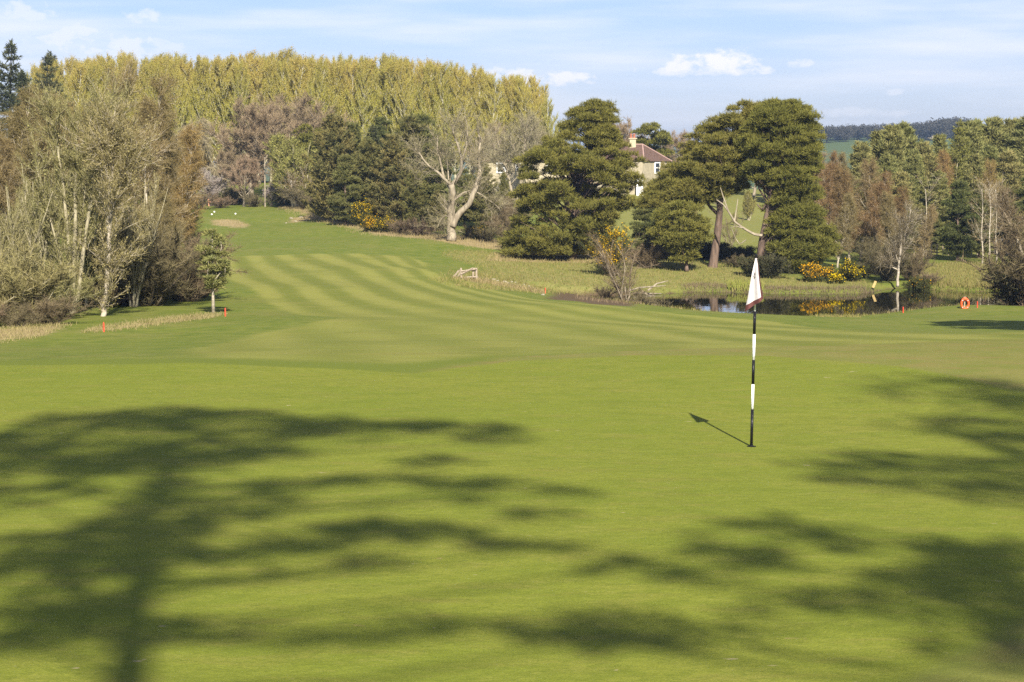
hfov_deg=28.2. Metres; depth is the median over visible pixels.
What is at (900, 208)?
birch tree
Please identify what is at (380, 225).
gorse bush
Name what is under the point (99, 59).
poplar tree
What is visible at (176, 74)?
poplar tree
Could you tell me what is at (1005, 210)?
bare tree
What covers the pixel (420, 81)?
poplar tree
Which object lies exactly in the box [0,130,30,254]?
birch tree
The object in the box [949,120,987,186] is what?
pine tree
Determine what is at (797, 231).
pine tree
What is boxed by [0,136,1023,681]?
ground
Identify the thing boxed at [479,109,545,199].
bare tree
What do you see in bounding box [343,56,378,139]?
poplar tree
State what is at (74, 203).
willow tree
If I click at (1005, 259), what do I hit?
shrub
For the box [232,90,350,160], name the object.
bare tree
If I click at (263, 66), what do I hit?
poplar tree
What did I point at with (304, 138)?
pine tree
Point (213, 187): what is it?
blossom tree
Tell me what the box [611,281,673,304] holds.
shrub
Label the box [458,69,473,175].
poplar tree
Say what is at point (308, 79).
poplar tree
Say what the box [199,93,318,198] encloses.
bare tree
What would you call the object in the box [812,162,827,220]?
birch tree
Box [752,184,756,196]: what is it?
bare tree
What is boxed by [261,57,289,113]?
poplar tree
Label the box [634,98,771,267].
pine tree
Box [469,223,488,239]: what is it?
shrub
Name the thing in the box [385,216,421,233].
shrub
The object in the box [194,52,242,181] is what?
poplar tree
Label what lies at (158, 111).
birch tree
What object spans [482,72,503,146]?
poplar tree
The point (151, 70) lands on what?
poplar tree
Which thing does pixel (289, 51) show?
poplar tree
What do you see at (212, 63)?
poplar tree
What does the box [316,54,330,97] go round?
poplar tree
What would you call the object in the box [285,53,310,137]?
poplar tree
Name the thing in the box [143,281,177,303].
bush
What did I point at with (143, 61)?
poplar tree
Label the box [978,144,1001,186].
pine tree
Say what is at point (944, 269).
bank grass
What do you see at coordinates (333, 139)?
fir tree
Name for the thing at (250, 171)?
bare tree
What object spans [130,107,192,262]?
birch tree
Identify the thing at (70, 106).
birch tree
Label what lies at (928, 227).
birch tree
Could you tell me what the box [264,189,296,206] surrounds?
bush
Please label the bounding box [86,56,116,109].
poplar tree
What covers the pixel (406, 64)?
poplar tree
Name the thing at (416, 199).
fir tree
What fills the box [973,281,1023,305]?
shrub
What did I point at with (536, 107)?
poplar tree
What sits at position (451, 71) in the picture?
poplar tree
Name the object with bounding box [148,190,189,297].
birch tree
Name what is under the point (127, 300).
bush
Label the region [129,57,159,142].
poplar tree
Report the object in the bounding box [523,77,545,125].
poplar tree
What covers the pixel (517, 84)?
poplar tree
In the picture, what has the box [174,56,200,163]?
poplar tree
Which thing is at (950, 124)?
ridge tree
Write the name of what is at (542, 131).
bare tree
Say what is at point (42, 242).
willow tree
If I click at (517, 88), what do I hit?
poplar tree
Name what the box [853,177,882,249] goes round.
pine tree
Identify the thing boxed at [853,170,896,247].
birch tree
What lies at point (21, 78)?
spruce tree
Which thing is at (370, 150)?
fir tree
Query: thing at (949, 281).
pale reeds
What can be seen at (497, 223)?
shrub
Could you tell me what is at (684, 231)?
pine tree
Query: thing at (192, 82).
poplar tree
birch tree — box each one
[0,79,49,219]
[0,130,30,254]
[11,90,79,226]
[45,90,101,254]
[77,101,113,251]
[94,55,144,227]
[103,72,181,248]
[129,121,176,225]
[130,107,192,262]
[132,154,189,240]
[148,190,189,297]
[167,121,211,248]
[176,164,205,252]
[268,151,283,187]
[276,160,316,206]
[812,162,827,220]
[815,149,852,226]
[820,151,860,231]
[828,165,864,260]
[829,192,862,267]
[851,156,887,259]
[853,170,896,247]
[872,197,926,286]
[876,190,901,250]
[877,186,909,245]
[909,174,946,257]
[912,204,938,259]
[935,149,954,197]
[964,172,995,263]
[972,176,1012,259]
[975,157,1003,251]
[976,179,1010,265]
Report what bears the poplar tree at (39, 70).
on the ground at (320, 450)
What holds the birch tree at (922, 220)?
on the ground at (320, 450)
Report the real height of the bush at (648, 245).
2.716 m
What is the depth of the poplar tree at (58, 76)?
287.46 m
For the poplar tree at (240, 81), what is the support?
on the ground at (320, 450)
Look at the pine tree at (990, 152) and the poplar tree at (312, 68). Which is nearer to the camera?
the pine tree at (990, 152)
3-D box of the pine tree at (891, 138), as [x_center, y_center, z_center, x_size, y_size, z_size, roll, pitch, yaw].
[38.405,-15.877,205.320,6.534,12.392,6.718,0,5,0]
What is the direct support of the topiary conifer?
on the ground at (320, 450)
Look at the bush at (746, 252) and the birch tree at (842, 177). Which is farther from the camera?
the birch tree at (842, 177)
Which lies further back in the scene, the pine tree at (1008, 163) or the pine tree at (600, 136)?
the pine tree at (1008, 163)
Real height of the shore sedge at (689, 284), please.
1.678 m
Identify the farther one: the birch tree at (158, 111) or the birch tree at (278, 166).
the birch tree at (278, 166)
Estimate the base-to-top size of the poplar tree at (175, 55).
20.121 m
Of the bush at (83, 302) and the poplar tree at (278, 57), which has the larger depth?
the poplar tree at (278, 57)
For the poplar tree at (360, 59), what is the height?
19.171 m
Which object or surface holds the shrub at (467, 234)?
on the ground at (320, 450)
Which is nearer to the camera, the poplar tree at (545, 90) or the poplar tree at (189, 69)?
the poplar tree at (189, 69)
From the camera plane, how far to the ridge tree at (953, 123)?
1149.77 m
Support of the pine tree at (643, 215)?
on the ground at (320, 450)
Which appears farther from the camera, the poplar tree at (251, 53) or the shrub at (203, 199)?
the poplar tree at (251, 53)
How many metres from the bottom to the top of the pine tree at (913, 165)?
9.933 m
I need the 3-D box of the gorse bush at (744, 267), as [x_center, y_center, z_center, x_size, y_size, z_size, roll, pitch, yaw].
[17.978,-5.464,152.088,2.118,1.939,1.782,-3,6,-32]
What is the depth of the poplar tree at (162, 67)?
288.26 m
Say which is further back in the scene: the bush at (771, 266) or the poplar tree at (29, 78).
the poplar tree at (29, 78)
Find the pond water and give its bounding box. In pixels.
[582,288,1000,315]
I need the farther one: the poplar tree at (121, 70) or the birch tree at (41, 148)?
the poplar tree at (121, 70)
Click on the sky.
(673, 64)
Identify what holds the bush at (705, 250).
on the ground at (320, 450)
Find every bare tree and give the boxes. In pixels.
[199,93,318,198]
[201,146,251,188]
[217,153,271,206]
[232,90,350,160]
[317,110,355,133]
[398,99,516,241]
[463,117,509,173]
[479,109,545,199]
[519,116,568,149]
[613,114,650,142]
[661,129,701,161]
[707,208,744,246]
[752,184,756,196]
[817,150,830,181]
[986,181,1023,260]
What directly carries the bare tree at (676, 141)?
on the ground at (320, 450)
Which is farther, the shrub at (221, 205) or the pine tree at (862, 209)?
the shrub at (221, 205)
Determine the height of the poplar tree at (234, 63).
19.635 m
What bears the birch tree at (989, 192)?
on the ground at (320, 450)
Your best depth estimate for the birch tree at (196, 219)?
139.53 m
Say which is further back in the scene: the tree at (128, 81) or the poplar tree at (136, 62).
the poplar tree at (136, 62)
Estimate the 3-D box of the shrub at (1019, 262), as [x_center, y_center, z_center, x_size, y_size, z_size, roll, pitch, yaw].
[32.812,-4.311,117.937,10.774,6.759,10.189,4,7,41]
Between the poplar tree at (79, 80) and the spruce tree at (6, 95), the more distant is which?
the poplar tree at (79, 80)
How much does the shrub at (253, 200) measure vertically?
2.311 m
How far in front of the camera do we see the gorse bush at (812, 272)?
147.11 m
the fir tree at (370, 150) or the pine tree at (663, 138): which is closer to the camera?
the fir tree at (370, 150)
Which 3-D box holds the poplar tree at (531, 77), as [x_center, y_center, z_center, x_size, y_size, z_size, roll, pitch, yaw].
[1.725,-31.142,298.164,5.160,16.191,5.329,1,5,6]
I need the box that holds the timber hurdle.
[453,267,477,277]
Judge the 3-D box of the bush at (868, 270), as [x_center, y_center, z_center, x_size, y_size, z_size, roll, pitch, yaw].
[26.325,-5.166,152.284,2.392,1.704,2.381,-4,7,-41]
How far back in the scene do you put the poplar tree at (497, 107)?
282.70 m
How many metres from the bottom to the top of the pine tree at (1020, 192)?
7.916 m
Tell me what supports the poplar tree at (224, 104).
on the ground at (320, 450)
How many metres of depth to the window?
237.27 m
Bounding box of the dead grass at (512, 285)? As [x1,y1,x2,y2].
[211,203,636,293]
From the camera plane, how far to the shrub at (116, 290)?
90.06 m
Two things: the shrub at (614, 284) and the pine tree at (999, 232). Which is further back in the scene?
the pine tree at (999, 232)
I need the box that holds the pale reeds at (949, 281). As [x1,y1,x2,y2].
[931,276,999,291]
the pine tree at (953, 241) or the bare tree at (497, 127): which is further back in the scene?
the bare tree at (497, 127)
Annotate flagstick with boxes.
[745,254,762,445]
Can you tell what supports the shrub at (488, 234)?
on the ground at (320, 450)
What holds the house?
on the ground at (320, 450)
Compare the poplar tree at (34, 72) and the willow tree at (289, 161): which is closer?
the willow tree at (289, 161)
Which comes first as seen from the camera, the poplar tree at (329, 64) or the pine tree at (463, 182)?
the pine tree at (463, 182)
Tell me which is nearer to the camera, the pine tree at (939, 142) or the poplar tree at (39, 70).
the pine tree at (939, 142)
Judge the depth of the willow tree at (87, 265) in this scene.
89.77 m
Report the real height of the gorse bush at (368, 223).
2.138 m
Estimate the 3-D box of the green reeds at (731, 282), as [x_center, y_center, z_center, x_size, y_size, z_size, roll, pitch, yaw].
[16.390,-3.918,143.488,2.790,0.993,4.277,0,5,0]
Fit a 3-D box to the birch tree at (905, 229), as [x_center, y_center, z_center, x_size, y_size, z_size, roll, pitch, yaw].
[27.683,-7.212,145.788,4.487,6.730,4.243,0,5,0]
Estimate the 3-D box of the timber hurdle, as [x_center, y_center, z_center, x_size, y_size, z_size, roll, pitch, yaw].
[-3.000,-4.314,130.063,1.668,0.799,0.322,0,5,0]
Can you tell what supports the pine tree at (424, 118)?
on the ground at (320, 450)
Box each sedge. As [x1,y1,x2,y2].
[575,288,649,304]
[680,280,873,293]
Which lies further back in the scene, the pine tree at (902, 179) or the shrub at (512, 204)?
the shrub at (512, 204)
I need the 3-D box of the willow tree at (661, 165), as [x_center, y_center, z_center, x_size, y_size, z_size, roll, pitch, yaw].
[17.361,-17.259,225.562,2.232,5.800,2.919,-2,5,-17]
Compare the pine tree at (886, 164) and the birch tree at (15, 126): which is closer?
the birch tree at (15, 126)
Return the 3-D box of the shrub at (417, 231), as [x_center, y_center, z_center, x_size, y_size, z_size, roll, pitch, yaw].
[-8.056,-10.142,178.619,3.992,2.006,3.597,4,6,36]
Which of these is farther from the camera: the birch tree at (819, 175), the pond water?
the birch tree at (819, 175)
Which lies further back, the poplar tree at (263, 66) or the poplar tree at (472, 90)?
the poplar tree at (263, 66)
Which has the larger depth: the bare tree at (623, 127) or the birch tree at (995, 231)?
the bare tree at (623, 127)
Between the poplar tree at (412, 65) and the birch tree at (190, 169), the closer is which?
the birch tree at (190, 169)
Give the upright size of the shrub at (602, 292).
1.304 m
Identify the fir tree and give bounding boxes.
[297,112,358,221]
[333,138,391,220]
[336,121,371,167]
[361,132,427,221]
[381,114,446,205]
[397,171,432,227]
[426,190,446,230]
[460,164,502,225]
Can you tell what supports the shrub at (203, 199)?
on the ground at (320, 450)
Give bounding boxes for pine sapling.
[193,228,234,312]
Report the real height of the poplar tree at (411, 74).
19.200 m
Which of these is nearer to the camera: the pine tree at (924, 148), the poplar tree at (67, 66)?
the pine tree at (924, 148)
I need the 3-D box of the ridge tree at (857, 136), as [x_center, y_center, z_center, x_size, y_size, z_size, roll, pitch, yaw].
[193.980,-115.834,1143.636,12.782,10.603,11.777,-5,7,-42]
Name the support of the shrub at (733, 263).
on the ground at (320, 450)
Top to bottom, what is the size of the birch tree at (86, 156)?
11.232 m
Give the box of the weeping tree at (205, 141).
[164,115,229,195]
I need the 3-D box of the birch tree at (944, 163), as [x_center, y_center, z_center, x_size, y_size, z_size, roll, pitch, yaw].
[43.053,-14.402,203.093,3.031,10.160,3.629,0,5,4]
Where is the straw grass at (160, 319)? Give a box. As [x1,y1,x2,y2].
[0,311,227,343]
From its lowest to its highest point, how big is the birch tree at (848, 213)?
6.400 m
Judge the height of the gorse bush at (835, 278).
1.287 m
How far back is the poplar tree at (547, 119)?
283.81 m
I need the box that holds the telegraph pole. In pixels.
[264,157,265,206]
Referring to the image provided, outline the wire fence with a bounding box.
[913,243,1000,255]
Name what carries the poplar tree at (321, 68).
on the ground at (320, 450)
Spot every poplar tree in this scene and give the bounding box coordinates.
[20,71,33,87]
[29,60,44,90]
[36,61,58,102]
[45,61,63,95]
[49,60,68,98]
[60,57,90,130]
[62,53,74,87]
[63,59,93,112]
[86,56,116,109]
[86,58,97,92]
[86,62,122,156]
[96,52,115,65]
[96,55,118,166]
[112,56,138,138]
[115,53,142,137]
[116,50,136,70]
[117,49,138,82]
[128,54,143,107]
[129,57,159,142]
[137,59,174,143]
[138,54,150,78]
[155,53,188,123]
[156,52,173,74]
[164,56,196,165]
[167,51,185,63]
[173,53,191,101]
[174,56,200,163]
[184,53,225,162]
[185,53,210,181]
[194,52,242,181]
[197,54,215,171]
[207,58,248,182]
[209,54,229,164]
[216,61,232,103]
[226,59,259,183]
[228,52,244,171]
[239,49,259,71]
[239,51,270,183]
[244,56,269,163]
[250,53,266,157]
[252,57,279,183]
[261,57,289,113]
[266,46,288,90]
[270,44,300,153]
[279,52,311,137]
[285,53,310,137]
[300,67,314,94]
[305,54,316,65]
[305,59,331,113]
[306,57,323,95]
[312,59,349,115]
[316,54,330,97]
[322,52,353,91]
[322,55,353,113]
[326,56,350,118]
[333,59,377,134]
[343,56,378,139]
[353,55,369,98]
[354,55,378,126]
[363,53,400,132]
[365,50,398,120]
[370,59,411,133]
[389,61,418,132]
[395,54,416,115]
[403,60,439,128]
[405,56,417,111]
[409,58,417,91]
[414,59,427,90]
[414,59,442,113]
[415,62,423,86]
[415,62,443,142]
[418,57,445,115]
[429,59,459,152]
[440,64,476,178]
[442,60,463,178]
[449,63,465,175]
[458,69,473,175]
[460,63,486,173]
[462,74,484,126]
[469,70,494,147]
[475,73,505,151]
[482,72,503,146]
[499,72,540,158]
[499,76,524,158]
[500,73,533,156]
[500,75,511,100]
[507,84,541,158]
[519,75,535,107]
[522,91,543,149]
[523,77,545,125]
[532,89,553,143]
[539,83,549,105]
[539,98,559,140]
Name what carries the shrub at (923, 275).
on the ground at (320, 450)
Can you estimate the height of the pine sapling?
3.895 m
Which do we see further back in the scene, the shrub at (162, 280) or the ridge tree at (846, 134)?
the ridge tree at (846, 134)
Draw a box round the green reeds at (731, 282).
[726,278,764,291]
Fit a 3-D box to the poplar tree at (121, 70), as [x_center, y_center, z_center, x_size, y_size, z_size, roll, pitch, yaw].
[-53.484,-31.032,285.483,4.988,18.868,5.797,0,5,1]
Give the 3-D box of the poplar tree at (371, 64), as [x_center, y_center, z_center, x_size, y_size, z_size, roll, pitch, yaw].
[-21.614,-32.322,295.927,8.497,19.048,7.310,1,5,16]
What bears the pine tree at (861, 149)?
on the ground at (320, 450)
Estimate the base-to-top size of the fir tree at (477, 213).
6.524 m
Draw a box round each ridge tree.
[820,126,837,142]
[832,124,853,139]
[836,125,855,141]
[851,125,865,139]
[855,123,882,139]
[909,122,925,137]
[918,121,932,139]
[921,117,950,137]
[937,116,966,138]
[939,119,956,138]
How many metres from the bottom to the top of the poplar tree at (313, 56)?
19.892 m
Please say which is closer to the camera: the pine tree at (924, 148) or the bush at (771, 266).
the bush at (771, 266)
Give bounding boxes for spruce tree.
[0,38,33,138]
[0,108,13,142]
[2,68,32,173]
[32,51,67,133]
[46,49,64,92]
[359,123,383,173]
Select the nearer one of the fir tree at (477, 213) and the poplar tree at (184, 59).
the fir tree at (477, 213)
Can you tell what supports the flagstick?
in the hole cup
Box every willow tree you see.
[0,173,52,300]
[14,65,130,313]
[14,148,64,276]
[53,80,163,315]
[63,148,108,306]
[107,170,167,306]
[262,132,318,206]
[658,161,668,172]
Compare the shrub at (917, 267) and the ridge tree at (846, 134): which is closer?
the shrub at (917, 267)
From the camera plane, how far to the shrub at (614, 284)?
129.16 m
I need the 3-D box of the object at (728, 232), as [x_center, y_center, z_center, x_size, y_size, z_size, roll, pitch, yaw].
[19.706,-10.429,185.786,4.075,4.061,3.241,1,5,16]
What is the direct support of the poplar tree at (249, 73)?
on the ground at (320, 450)
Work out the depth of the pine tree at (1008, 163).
196.64 m
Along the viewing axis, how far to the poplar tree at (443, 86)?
282.31 m
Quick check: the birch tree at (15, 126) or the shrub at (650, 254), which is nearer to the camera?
the birch tree at (15, 126)
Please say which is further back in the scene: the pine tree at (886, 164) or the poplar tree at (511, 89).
the poplar tree at (511, 89)
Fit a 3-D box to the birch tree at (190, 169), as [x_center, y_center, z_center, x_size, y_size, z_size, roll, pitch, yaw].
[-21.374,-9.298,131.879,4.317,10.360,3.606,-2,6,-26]
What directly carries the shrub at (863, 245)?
on the ground at (320, 450)
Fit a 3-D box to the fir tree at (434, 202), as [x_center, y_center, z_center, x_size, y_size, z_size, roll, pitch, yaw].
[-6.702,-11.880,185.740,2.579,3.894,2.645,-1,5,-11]
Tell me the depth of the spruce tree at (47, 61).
269.85 m
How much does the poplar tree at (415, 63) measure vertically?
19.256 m
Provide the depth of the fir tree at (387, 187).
192.51 m
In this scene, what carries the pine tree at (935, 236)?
on the ground at (320, 450)
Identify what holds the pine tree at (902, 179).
on the ground at (320, 450)
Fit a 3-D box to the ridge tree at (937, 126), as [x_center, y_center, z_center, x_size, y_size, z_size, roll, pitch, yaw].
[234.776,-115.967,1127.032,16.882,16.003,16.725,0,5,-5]
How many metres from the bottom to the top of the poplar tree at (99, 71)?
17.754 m
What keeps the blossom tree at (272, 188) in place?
on the ground at (320, 450)
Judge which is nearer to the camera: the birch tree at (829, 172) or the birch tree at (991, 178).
the birch tree at (829, 172)
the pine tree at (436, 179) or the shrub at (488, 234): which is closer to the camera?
the shrub at (488, 234)
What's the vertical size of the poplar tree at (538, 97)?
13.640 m
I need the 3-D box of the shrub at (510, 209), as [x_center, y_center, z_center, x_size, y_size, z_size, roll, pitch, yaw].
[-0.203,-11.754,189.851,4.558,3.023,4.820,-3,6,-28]
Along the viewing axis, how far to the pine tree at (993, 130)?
216.50 m
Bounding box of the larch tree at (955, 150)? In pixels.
[941,118,971,190]
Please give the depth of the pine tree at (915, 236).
185.69 m
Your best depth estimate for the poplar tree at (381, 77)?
287.15 m
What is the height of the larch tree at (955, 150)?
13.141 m
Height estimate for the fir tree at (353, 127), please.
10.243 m
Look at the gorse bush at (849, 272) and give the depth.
147.75 m
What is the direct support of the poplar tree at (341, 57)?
on the ground at (320, 450)
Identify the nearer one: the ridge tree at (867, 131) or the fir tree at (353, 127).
the fir tree at (353, 127)
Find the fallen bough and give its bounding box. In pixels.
[624,281,666,295]
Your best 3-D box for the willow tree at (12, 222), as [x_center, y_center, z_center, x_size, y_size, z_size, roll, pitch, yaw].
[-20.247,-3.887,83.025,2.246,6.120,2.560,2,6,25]
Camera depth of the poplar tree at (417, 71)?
304.07 m
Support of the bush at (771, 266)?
on the ground at (320, 450)
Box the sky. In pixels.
[0,0,1023,150]
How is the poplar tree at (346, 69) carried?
on the ground at (320, 450)
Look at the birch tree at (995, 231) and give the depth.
176.71 m
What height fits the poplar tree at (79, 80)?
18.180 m
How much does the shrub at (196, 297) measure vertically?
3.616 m
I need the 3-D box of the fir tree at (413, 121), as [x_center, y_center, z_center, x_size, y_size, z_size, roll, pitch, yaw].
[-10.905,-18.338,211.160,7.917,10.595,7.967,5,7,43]
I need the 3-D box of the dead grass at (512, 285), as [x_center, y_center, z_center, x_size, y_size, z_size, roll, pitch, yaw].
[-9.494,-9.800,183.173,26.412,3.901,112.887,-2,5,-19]
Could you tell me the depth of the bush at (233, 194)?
234.69 m
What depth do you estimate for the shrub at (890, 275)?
148.70 m
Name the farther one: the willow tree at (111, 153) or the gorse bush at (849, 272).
the gorse bush at (849, 272)
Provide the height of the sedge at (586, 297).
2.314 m
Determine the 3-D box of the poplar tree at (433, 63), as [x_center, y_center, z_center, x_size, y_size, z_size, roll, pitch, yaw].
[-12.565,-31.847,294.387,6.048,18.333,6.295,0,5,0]
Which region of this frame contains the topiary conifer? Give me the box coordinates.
[497,171,513,209]
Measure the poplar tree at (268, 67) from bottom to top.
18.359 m
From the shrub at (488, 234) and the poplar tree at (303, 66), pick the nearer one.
the shrub at (488, 234)
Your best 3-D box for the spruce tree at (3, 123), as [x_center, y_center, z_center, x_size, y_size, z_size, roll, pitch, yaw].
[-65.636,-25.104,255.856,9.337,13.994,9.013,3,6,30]
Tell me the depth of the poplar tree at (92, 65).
292.68 m
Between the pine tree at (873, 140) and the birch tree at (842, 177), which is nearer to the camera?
the birch tree at (842, 177)
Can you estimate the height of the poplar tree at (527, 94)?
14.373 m
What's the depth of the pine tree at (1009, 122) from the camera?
220.22 m
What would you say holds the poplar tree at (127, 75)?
on the ground at (320, 450)
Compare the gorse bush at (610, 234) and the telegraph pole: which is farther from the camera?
the telegraph pole
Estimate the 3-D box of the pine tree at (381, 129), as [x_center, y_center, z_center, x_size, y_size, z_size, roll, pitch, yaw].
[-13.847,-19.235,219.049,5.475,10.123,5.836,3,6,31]
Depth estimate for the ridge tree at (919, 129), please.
1123.36 m
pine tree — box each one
[286,123,325,196]
[326,154,365,224]
[367,115,393,169]
[415,112,449,199]
[423,141,458,205]
[454,168,473,226]
[497,97,649,259]
[629,199,658,249]
[630,122,674,162]
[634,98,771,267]
[646,198,715,270]
[717,97,843,272]
[847,140,880,199]
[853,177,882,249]
[865,128,881,165]
[874,123,920,174]
[875,153,898,195]
[888,171,923,244]
[896,120,928,165]
[901,148,930,224]
[903,212,919,253]
[914,141,941,180]
[917,169,952,239]
[926,211,944,251]
[930,133,959,189]
[937,179,981,260]
[947,152,987,234]
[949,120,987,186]
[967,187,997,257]
[971,118,988,138]
[978,116,1012,152]
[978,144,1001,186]
[988,149,1023,226]
[990,186,1023,246]
[1001,117,1020,133]
[1002,116,1023,177]
[1007,177,1023,248]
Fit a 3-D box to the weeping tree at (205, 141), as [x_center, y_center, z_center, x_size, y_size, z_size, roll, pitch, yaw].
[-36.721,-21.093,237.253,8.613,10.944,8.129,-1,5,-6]
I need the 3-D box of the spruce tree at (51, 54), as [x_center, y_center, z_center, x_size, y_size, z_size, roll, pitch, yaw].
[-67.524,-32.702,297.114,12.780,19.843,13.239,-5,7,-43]
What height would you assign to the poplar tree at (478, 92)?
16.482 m
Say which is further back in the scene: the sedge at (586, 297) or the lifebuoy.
the sedge at (586, 297)
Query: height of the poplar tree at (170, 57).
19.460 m
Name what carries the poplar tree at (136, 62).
on the ground at (320, 450)
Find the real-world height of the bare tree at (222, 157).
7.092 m
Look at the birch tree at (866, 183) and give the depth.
176.40 m
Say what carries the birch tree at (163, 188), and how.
on the ground at (320, 450)
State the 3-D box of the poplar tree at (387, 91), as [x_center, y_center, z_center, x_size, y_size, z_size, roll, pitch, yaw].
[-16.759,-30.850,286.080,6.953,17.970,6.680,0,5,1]
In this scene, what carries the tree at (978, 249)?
on the ground at (320, 450)
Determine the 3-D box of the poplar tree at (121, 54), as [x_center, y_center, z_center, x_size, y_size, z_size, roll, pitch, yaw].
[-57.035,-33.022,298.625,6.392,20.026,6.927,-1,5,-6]
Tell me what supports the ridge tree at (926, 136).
on the ground at (320, 450)
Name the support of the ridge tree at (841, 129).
on the ground at (320, 450)
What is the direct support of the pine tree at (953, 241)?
on the ground at (320, 450)
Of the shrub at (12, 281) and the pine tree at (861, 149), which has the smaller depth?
the shrub at (12, 281)
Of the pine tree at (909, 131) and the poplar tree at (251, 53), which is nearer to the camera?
the pine tree at (909, 131)
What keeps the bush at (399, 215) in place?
on the ground at (320, 450)
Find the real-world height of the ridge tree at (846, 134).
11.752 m
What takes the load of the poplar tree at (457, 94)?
on the ground at (320, 450)
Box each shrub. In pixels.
[0,231,73,323]
[0,244,81,322]
[0,297,50,326]
[0,300,11,319]
[16,290,95,324]
[21,261,104,312]
[71,218,209,305]
[81,281,132,306]
[156,229,255,301]
[190,190,220,208]
[210,194,237,207]
[239,190,269,206]
[277,183,316,208]
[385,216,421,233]
[399,216,443,235]
[455,223,480,238]
[470,223,503,240]
[476,190,520,222]
[478,210,513,237]
[491,200,534,226]
[585,230,660,302]
[593,283,617,298]
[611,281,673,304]
[624,238,669,268]
[718,253,743,266]
[843,234,908,274]
[857,243,919,280]
[896,247,936,280]
[913,271,945,283]
[951,219,1023,304]
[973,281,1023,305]
[977,217,1023,293]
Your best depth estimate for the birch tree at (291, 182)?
221.30 m
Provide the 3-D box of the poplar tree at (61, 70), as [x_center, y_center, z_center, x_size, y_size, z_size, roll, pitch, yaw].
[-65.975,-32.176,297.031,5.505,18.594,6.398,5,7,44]
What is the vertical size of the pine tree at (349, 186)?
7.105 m
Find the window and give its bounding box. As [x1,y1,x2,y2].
[654,162,659,173]
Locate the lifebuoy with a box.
[960,297,969,308]
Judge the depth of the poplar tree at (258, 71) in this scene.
287.47 m
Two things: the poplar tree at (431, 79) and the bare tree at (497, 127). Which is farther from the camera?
the poplar tree at (431, 79)
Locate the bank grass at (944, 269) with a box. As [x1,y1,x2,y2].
[428,248,1021,295]
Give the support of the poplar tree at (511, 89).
on the ground at (320, 450)
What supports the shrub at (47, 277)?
on the ground at (320, 450)
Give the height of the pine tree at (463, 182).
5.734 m
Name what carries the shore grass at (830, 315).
on the ground at (320, 450)
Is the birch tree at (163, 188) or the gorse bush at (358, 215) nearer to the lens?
the birch tree at (163, 188)
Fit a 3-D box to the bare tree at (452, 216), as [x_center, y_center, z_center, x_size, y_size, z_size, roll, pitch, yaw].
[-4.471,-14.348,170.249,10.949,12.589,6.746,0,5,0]
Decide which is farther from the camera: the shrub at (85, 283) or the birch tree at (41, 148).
the birch tree at (41, 148)
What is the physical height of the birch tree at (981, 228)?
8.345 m
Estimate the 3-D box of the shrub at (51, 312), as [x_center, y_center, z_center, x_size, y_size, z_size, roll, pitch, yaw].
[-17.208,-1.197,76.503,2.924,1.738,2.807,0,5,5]
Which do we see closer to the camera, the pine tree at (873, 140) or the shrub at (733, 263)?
the shrub at (733, 263)
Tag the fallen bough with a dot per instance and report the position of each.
(651, 287)
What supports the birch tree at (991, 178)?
on the ground at (320, 450)
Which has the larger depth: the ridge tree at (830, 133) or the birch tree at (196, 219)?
the ridge tree at (830, 133)
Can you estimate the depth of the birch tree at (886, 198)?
165.13 m
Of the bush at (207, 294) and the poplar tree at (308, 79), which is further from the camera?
the poplar tree at (308, 79)
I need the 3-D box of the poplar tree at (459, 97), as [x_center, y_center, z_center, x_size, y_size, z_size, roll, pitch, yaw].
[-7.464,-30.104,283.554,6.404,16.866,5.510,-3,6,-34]
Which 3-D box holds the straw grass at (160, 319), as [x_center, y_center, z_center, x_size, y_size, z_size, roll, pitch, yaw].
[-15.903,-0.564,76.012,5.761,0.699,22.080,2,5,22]
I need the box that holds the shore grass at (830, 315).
[544,288,959,316]
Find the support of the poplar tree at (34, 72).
on the ground at (320, 450)
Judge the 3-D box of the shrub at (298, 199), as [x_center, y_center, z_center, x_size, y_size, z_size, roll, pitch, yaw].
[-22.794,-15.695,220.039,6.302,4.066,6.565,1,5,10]
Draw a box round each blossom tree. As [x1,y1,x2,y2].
[195,167,226,205]
[261,183,275,205]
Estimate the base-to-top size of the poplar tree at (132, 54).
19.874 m
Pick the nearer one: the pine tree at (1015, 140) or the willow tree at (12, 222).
the willow tree at (12, 222)
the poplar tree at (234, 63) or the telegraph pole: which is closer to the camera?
the telegraph pole
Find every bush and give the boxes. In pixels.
[55,275,121,305]
[102,275,151,305]
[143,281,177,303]
[198,279,217,297]
[211,186,250,204]
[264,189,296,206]
[345,196,379,225]
[359,215,378,231]
[371,215,395,232]
[377,208,407,219]
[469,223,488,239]
[575,222,637,275]
[641,237,670,258]
[694,241,729,259]
[722,244,756,261]
[736,250,793,278]
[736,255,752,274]
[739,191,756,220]
[799,262,835,281]
[826,272,846,283]
[835,258,871,280]
[848,264,874,277]
[900,274,933,290]
[981,258,1023,305]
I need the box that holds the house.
[482,134,671,195]
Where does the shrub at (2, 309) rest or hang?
on the ground at (320, 450)
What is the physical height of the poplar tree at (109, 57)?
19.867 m
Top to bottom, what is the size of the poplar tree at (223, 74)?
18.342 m
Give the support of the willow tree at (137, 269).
on the ground at (320, 450)

